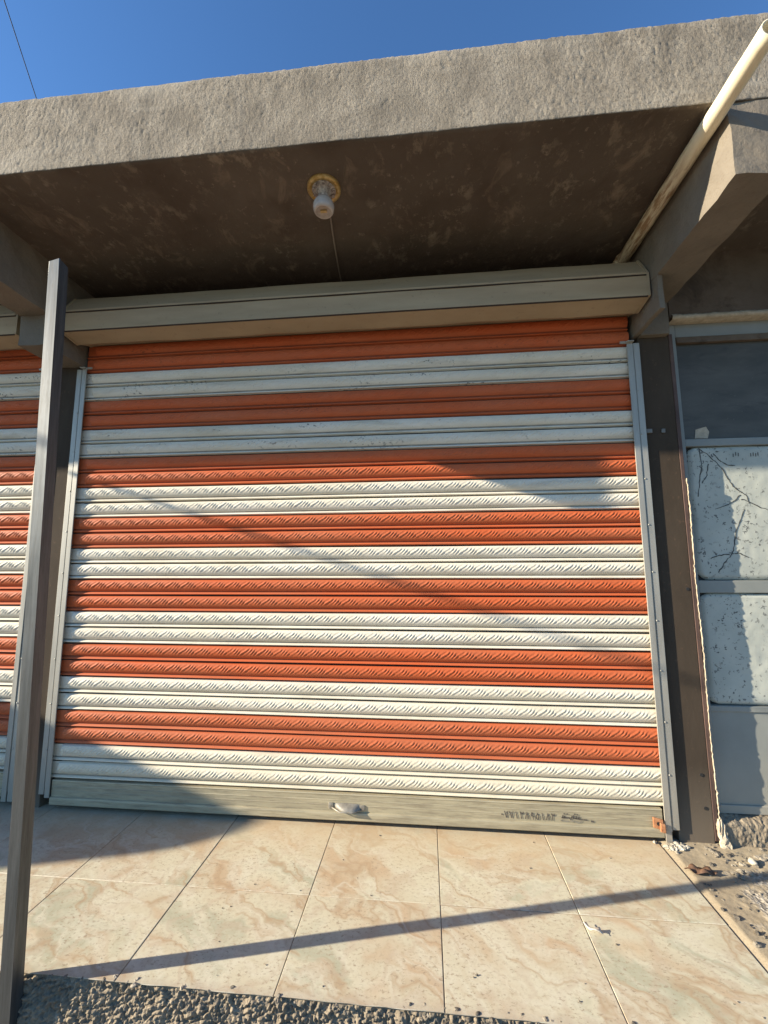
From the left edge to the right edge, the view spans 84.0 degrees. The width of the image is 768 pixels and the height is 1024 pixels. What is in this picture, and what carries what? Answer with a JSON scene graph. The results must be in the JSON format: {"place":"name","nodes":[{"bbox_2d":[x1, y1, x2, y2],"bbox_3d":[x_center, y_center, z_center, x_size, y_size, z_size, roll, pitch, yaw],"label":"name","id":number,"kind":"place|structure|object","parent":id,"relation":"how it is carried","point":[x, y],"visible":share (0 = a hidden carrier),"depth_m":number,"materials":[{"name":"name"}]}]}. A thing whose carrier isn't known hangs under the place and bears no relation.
{"place":"outdoors","nodes":[
{"label":"outdoors","id":0,"kind":"place"},
{"bbox_2d":[4,0,36,98],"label":"overhead wire","id":1,"kind":"object","parent":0,"point":[20,49],"visible":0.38,"depth_m":5.47,"materials":[{"name":"black rubber"}]},
{"bbox_2d":[0,802,767,1023],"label":"tiled pavement","id":2,"kind":"structure","parent":0,"point":[536,965],"depth_m":1.56,"materials":[{"name":"tile"}]},
{"bbox_2d":[48,829,763,1023],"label":"grit","id":3,"kind":"object","parent":2,"relation":"on","point":[277,997],"visible":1,"depth_m":1.28,"materials":[{"name":"gravel"}]},
{"bbox_2d":[583,922,602,933],"bbox_3d":[0.735,1.461,1.500,0.066,0.010,0.032,-5,-9,33],"label":"torn paper","id":4,"kind":"object","parent":2,"relation":"on","point":[598,929],"visible":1,"depth_m":1.50,"materials":[{"name":"white paper"}]},
{"bbox_2d":[0,0,767,102],"label":"sky","id":5,"kind":"structure","parent":0,"point":[68,47],"materials":[{"name":"blue"}]},
{"bbox_2d":[654,834,767,972],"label":"dusty ground","id":6,"kind":"structure","parent":0,"point":[726,887],"depth_m":1.70,"materials":[{"name":"beige soil"}]},
{"bbox_2d":[653,840,690,850],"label":"plaster crumbs","id":7,"kind":"object","parent":6,"relation":"on","point":[675,845],"visible":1,"depth_m":1.93,"materials":[{"name":"white paint"}]},
{"bbox_2d":[684,863,717,874],"bbox_3d":[1.317,1.490,1.778,0.125,0.022,0.050,-1,-7,5],"label":"dry leaf","id":8,"kind":"object","parent":6,"relation":"on","point":[692,867],"visible":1,"depth_m":1.78,"materials":[{"name":"brown plant"}]},
{"bbox_2d":[716,818,732,849],"bbox_3d":[1.551,1.470,1.949,0.045,0.122,0.043,-1,-7,5],"label":"mortar flake","id":9,"kind":"object","parent":6,"relation":"on","point":[724,841],"visible":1,"depth_m":1.95,"materials":[{"name":"white concrete"}]},
{"bbox_2d":[716,813,767,847],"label":"threshold","id":10,"kind":"object","parent":6,"relation":"on","point":[746,830],"visible":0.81,"depth_m":1.95,"materials":[{"name":"stone"}]},
{"bbox_2d":[748,857,757,864],"bbox_3d":[1.583,1.503,1.833,0.026,0.030,0.039,-1,-7,5],"label":"white stone","id":11,"kind":"object","parent":6,"relation":"on","point":[752,861],"visible":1,"depth_m":1.83,"materials":[{"name":"stone"}]},
{"bbox_2d":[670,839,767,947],"bbox_3d":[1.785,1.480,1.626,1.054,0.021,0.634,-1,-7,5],"label":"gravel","id":12,"kind":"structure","parent":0,"point":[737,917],"depth_m":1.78,"materials":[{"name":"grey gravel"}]},
{"label":"street","id":13,"kind":"structure","parent":0,"visible":0},
{"bbox_2d":[0,258,67,1023],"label":"steel post","id":14,"kind":"object","parent":13,"relation":"on","point":[19,867],"visible":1,"depth_m":1.42,"materials":[{"name":"grey metal"}]},
{"bbox_2d":[16,973,544,1023],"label":"broken concrete edge","id":15,"kind":"object","parent":13,"relation":"on","point":[53,999],"visible":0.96,"depth_m":1.30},
{"bbox_2d":[0,13,767,843],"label":"shop building","id":16,"kind":"structure","parent":13,"relation":"on","point":[554,151],"depth_m":1.89,"materials":[{"name":"paint"}]},
{"bbox_2d":[0,305,41,801],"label":"roller shutter","id":17,"kind":"object","parent":16,"relation":"attached to","point":[20,374],"visible":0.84,"depth_m":2.51,"materials":[{"name":"white paint"}]},
{"bbox_2d":[307,173,341,281],"bbox_3d":[-0.229,-1.341,2.314,0.150,0.124,0.975,-1,-7,5],"label":"ceiling lamp","id":18,"kind":"object","parent":16,"relation":"attached to","point":[324,191],"visible":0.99,"depth_m":1.89,"materials":[{"name":"white metal"}]},
{"bbox_2d":[38,260,679,842],"bbox_3d":[-0.252,0.139,2.224,3.228,2.832,0.270,-1,-7,5],"label":"roller shutter","id":19,"kind":"object","parent":16,"relation":"attached to","point":[378,550],"visible":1,"depth_m":2.27,"materials":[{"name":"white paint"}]},
{"bbox_2d":[612,19,767,263],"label":"drain pipe","id":20,"kind":"object","parent":16,"relation":"attached to","point":[748,63],"visible":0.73,"depth_m":1.61,"materials":[{"name":"beige plastic"}]},
{"bbox_2d":[669,320,767,814],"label":"shop door","id":21,"kind":"structure","parent":16,"relation":"attached to","point":[721,370],"depth_m":2.18,"materials":[{"name":"grey paint"}]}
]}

